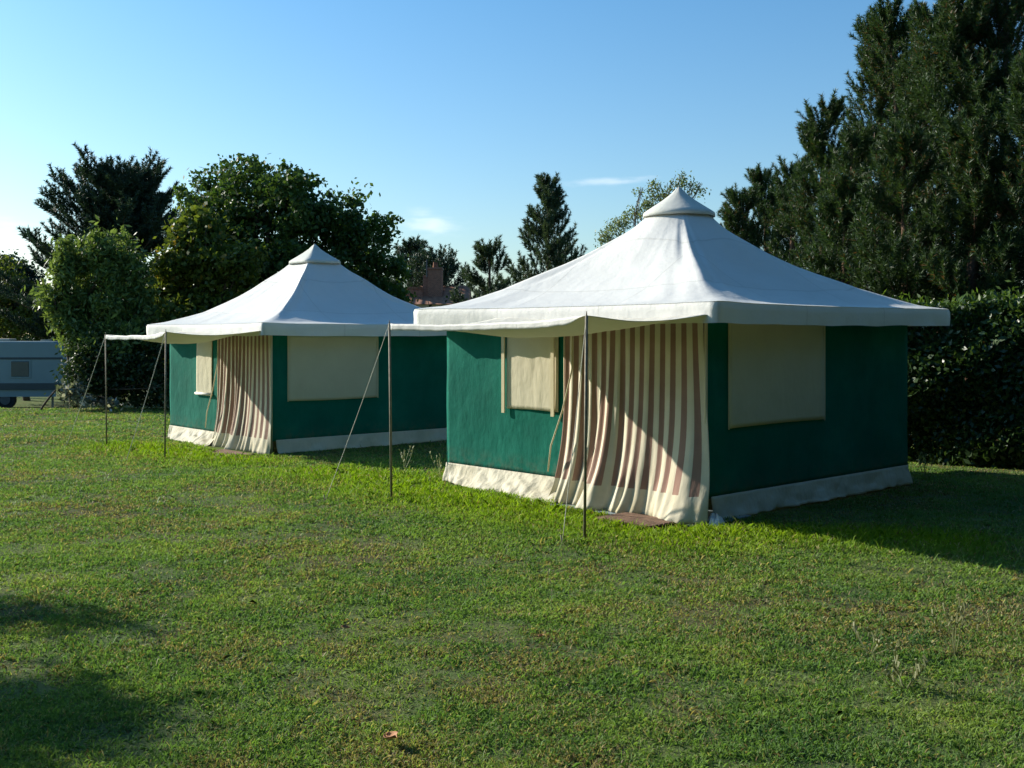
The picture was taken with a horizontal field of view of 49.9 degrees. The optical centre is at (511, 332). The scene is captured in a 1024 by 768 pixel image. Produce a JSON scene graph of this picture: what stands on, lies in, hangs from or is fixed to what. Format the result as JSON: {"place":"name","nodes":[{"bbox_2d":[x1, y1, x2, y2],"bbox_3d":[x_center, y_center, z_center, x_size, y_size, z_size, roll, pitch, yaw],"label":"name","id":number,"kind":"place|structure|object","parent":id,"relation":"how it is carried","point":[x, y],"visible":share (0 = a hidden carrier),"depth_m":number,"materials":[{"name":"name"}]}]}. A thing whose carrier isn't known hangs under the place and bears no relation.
{"place":"outdoors","nodes":[
{"label":"outdoors","id":0,"kind":"place"},
{"bbox_2d":[0,338,1023,767],"bbox_3d":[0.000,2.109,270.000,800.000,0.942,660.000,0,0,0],"label":"ground","id":1,"kind":"structure","parent":0,"point":[394,622],"depth_m":6.18,"materials":[{"name":"green plant"}]},
{"bbox_2d":[0,249,51,338],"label":"tree","id":2,"kind":"object","parent":1,"relation":"on","point":[30,273],"visible":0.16,"depth_m":43.58,"materials":[{"name":"green plant"}]},
{"bbox_2d":[0,248,55,400],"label":"olive tree","id":3,"kind":"object","parent":1,"relation":"on","point":[13,330],"visible":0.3,"depth_m":41.32,"materials":[{"name":"green plant"}]},
{"bbox_2d":[0,338,75,407],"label":"caravan","id":4,"kind":"object","parent":1,"relation":"on","point":[26,367],"visible":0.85,"depth_m":37.05,"materials":[{"name":"plastic"}]},
{"bbox_2d":[10,360,30,377],"bbox_3d":[-16.547,1.210,37.021,0.700,0.600,0.040,0,0,-2],"label":"window","id":5,"kind":"structure","parent":4,"relation":"in","point":[18,368],"depth_m":37.00,"materials":[{"name":"plastic"}]},
{"bbox_2d":[40,377,122,410],"bbox_3d":[-9.984,1.486,26.092,2.241,0.913,1.324,0,0,22],"label":"pale flowering shrub","id":6,"kind":"object","parent":1,"relation":"on","point":[67,391],"visible":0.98,"depth_m":25.69,"materials":[{"name":"green plant"}]},
{"bbox_2d":[0,141,179,400],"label":"cedar tree","id":7,"kind":"object","parent":1,"relation":"on","point":[125,193],"visible":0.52,"depth_m":39.78,"materials":[{"name":"green plant"}]},
{"bbox_2d":[20,215,170,407],"bbox_3d":[-10.312,-0.475,27.428,3.824,4.941,2.303,0,0,16],"label":"ash tree","id":8,"kind":"object","parent":1,"relation":"on","point":[73,308],"visible":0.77,"depth_m":27.31,"materials":[{"name":"green plant"}]},
{"bbox_2d":[44,313,169,408],"bbox_3d":[-8.887,0.729,26.526,4.927,2.477,2.966,0,0,23],"label":"dark shrub","id":9,"kind":"object","parent":1,"relation":"on","point":[136,373],"visible":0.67,"depth_m":26.41,"materials":[{"name":"green plant"}]},
{"bbox_2d":[144,202,271,363],"bbox_3d":[-7.854,-0.686,28.369,3.379,5.527,3.006,0,0,-21],"label":"maple tree","id":10,"kind":"object","parent":1,"relation":"on","point":[207,265],"visible":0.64,"depth_m":27.91,"materials":[{"name":"green plant"}]},
{"bbox_2d":[209,449,252,455],"bbox_3d":[-4.123,1.748,15.967,0.450,0.032,0.900,0,0,-41],"label":"wooden duckboard","id":11,"kind":"object","parent":1,"relation":"on","point":[225,452],"visible":0.38,"depth_m":15.98,"materials":[{"name":"brown wood"}]},
{"bbox_2d":[64,244,446,459],"bbox_3d":[-3.933,0.167,17.851,5.780,3.328,4.098,0,0,-41],"label":"bungalow tent","id":12,"kind":"object","parent":1,"relation":"on","point":[285,358],"visible":0.95,"depth_m":17.00,"materials":[{"name":"white fabric"}]},
{"bbox_2d":[146,153,418,376],"bbox_3d":[-6.727,-1.415,31.021,8.414,7.461,4.750,0,0,0],"label":"oak tree","id":13,"kind":"object","parent":1,"relation":"on","point":[343,234],"visible":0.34,"depth_m":30.54,"materials":[{"name":"green plant"}]},
{"bbox_2d":[160,296,450,356],"bbox_3d":[-4.727,0.285,27.516,8.059,3.458,3.409,0,0,6],"label":"dark shrub","id":14,"kind":"object","parent":1,"relation":"on","point":[430,305],"depth_m":27.61,"materials":[{"name":"green plant"}]},
{"bbox_2d":[383,731,397,738],"bbox_3d":[-0.481,1.601,4.374,0.058,0.017,0.078,-15,-1,-42],"label":"fallen leaf","id":15,"kind":"object","parent":1,"relation":"on","point":[391,735],"visible":1,"depth_m":4.39,"materials":[{"name":"brown plant"}]},
{"bbox_2d":[399,446,413,467],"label":"seed stalks","id":16,"kind":"object","parent":1,"relation":"on","point":[403,456],"visible":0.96,"depth_m":13.44,"materials":[{"name":"green plant"}]},
{"bbox_2d":[387,233,426,289],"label":"tree","id":17,"kind":"object","parent":1,"relation":"on","point":[410,246],"visible":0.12,"depth_m":51.70,"materials":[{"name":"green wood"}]},
{"bbox_2d":[429,451,441,477],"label":"seed stalks","id":18,"kind":"object","parent":1,"relation":"on","point":[439,474],"visible":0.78,"depth_m":12.32,"materials":[{"name":"green plant"}]},
{"bbox_2d":[389,240,484,298],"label":"fan conifer","id":19,"kind":"object","parent":1,"relation":"on","point":[449,265],"visible":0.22,"depth_m":49.23,"materials":[{"name":"green plant"}]},
{"bbox_2d":[407,259,471,307],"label":"house","id":20,"kind":"structure","parent":1,"relation":"on","point":[433,291],"depth_m":47.00,"materials":[{"name":"paint"}]},
{"bbox_2d":[449,234,512,303],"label":"pine","id":21,"kind":"object","parent":1,"relation":"on","point":[484,260],"visible":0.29,"depth_m":36.85,"materials":[{"name":"green plant"}]},
{"bbox_2d":[499,172,587,286],"bbox_3d":[1.359,-1.511,37.842,4.931,8.191,4.682,0,0,38],"label":"scots pine","id":22,"kind":"object","parent":1,"relation":"on","point":[556,251],"visible":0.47,"depth_m":37.66,"materials":[{"name":"green plant"}]},
{"bbox_2d":[596,512,673,527],"bbox_3d":[1.112,1.628,9.570,0.450,0.032,0.620,0,0,-43],"label":"doormat","id":23,"kind":"object","parent":1,"relation":"on","point":[628,517],"visible":0.89,"depth_m":9.52,"materials":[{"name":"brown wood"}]},
{"bbox_2d":[323,186,949,541],"bbox_3d":[1.293,0.047,11.602,5.637,3.328,4.159,0,0,-43],"label":"bungalow tent","id":24,"kind":"object","parent":1,"relation":"on","point":[678,354],"visible":0.98,"depth_m":10.69,"materials":[{"name":"white fabric"}]},
{"bbox_2d":[593,168,710,247],"bbox_3d":[4.401,-1.297,33.802,3.824,7.627,2.047,0,0,0],"label":"birch tree","id":25,"kind":"object","parent":1,"relation":"on","point":[619,223],"visible":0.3,"depth_m":33.99,"materials":[{"name":"green plant"}]},
{"bbox_2d":[707,513,724,525],"bbox_3d":[1.740,1.585,9.406,0.185,0.100,0.208,0,0,0],"label":"crumpled cloth","id":26,"kind":"object","parent":1,"relation":"on","point":[714,518],"visible":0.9,"depth_m":9.36,"materials":[{"name":"white fabric"}]},
{"bbox_2d":[715,182,767,251],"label":"pine tree","id":27,"kind":"object","parent":1,"relation":"on","point":[736,219],"visible":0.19,"depth_m":24.30,"materials":[{"name":"green plant"}]},
{"bbox_2d":[744,162,787,260],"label":"pine tree","id":28,"kind":"object","parent":1,"relation":"on","point":[757,175],"visible":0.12,"depth_m":25.26,"materials":[{"name":"green plant"}]},
{"bbox_2d":[759,153,816,268],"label":"pine tree","id":29,"kind":"object","parent":1,"relation":"on","point":[780,187],"visible":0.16,"depth_m":23.52,"materials":[{"name":"green plant"}]},
{"bbox_2d":[766,88,852,283],"bbox_3d":[6.162,-1.476,21.600,3.238,6.560,2.844,0,0,41],"label":"pine tree","id":30,"kind":"object","parent":1,"relation":"on","point":[798,215],"visible":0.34,"depth_m":21.29,"materials":[{"name":"green plant"}]},
{"bbox_2d":[802,121,900,289],"bbox_3d":[6.230,-1.026,19.519,2.654,5.608,2.567,0,0,-17],"label":"pine tree","id":31,"kind":"object","parent":1,"relation":"on","point":[853,147],"visible":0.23,"depth_m":19.42,"materials":[{"name":"green plant"}]},
{"bbox_2d":[790,168,916,398],"bbox_3d":[5.431,-0.503,18.136,2.790,4.499,2.948,0,0,26],"label":"pine tree","id":32,"kind":"object","parent":1,"relation":"on","point":[838,217],"visible":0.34,"depth_m":17.99,"materials":[{"name":"green plant"}]},
{"bbox_2d":[803,0,951,401],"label":"pine tree","id":33,"kind":"object","parent":1,"relation":"on","point":[879,30],"visible":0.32,"depth_m":19.99,"materials":[{"name":"green plant"}]},
{"bbox_2d":[852,622,902,654],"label":"seed stalks","id":34,"kind":"object","parent":1,"relation":"on","point":[870,636],"visible":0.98,"depth_m":5.63,"materials":[{"name":"green plant"}]},
{"bbox_2d":[872,649,930,689],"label":"seed stalks","id":35,"kind":"object","parent":1,"relation":"on","point":[895,668],"visible":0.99,"depth_m":5.09,"materials":[{"name":"green plant"}]},
{"bbox_2d":[822,118,1022,441],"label":"pine tree","id":36,"kind":"object","parent":1,"relation":"on","point":[903,156],"visible":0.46,"depth_m":16.32,"materials":[{"name":"green plant"}]},
{"bbox_2d":[915,452,935,476],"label":"seed stalks","id":37,"kind":"object","parent":1,"relation":"on","point":[919,460],"visible":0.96,"depth_m":12.49,"materials":[{"name":"green plant"}]},
{"bbox_2d":[835,0,1023,401],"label":"pine tree","id":38,"kind":"object","parent":1,"relation":"on","point":[920,14],"visible":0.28,"depth_m":17.72,"materials":[{"name":"green plant"}]},
{"bbox_2d":[861,103,1023,441],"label":"pine tree","id":39,"kind":"object","parent":1,"relation":"on","point":[967,137],"visible":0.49,"depth_m":15.61,"materials":[{"name":"green plant"}]},
{"bbox_2d":[878,0,1023,431],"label":"pine tree","id":40,"kind":"object","parent":1,"relation":"on","point":[1005,15],"visible":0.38,"depth_m":17.34,"materials":[{"name":"green plant"}]},
{"bbox_2d":[880,280,1023,468],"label":"laurel hedge","id":41,"kind":"object","parent":1,"relation":"on","point":[1008,309],"visible":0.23,"depth_m":13.66,"materials":[{"name":"green plant"}]},
{"bbox_2d":[930,597,992,655],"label":"seed stalks","id":42,"kind":"object","parent":1,"relation":"on","point":[950,621],"visible":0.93,"depth_m":5.62,"materials":[{"name":"green plant"}]},
{"bbox_2d":[910,46,1023,434],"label":"pine tree","id":43,"kind":"object","parent":1,"relation":"on","point":[1015,120],"visible":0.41,"depth_m":15.45,"materials":[{"name":"green plant"}]},
{"bbox_2d":[0,0,1023,333],"label":"sky","id":44,"kind":"structure","parent":0,"point":[451,110],"materials":[{"name":"blue"}]}
]}

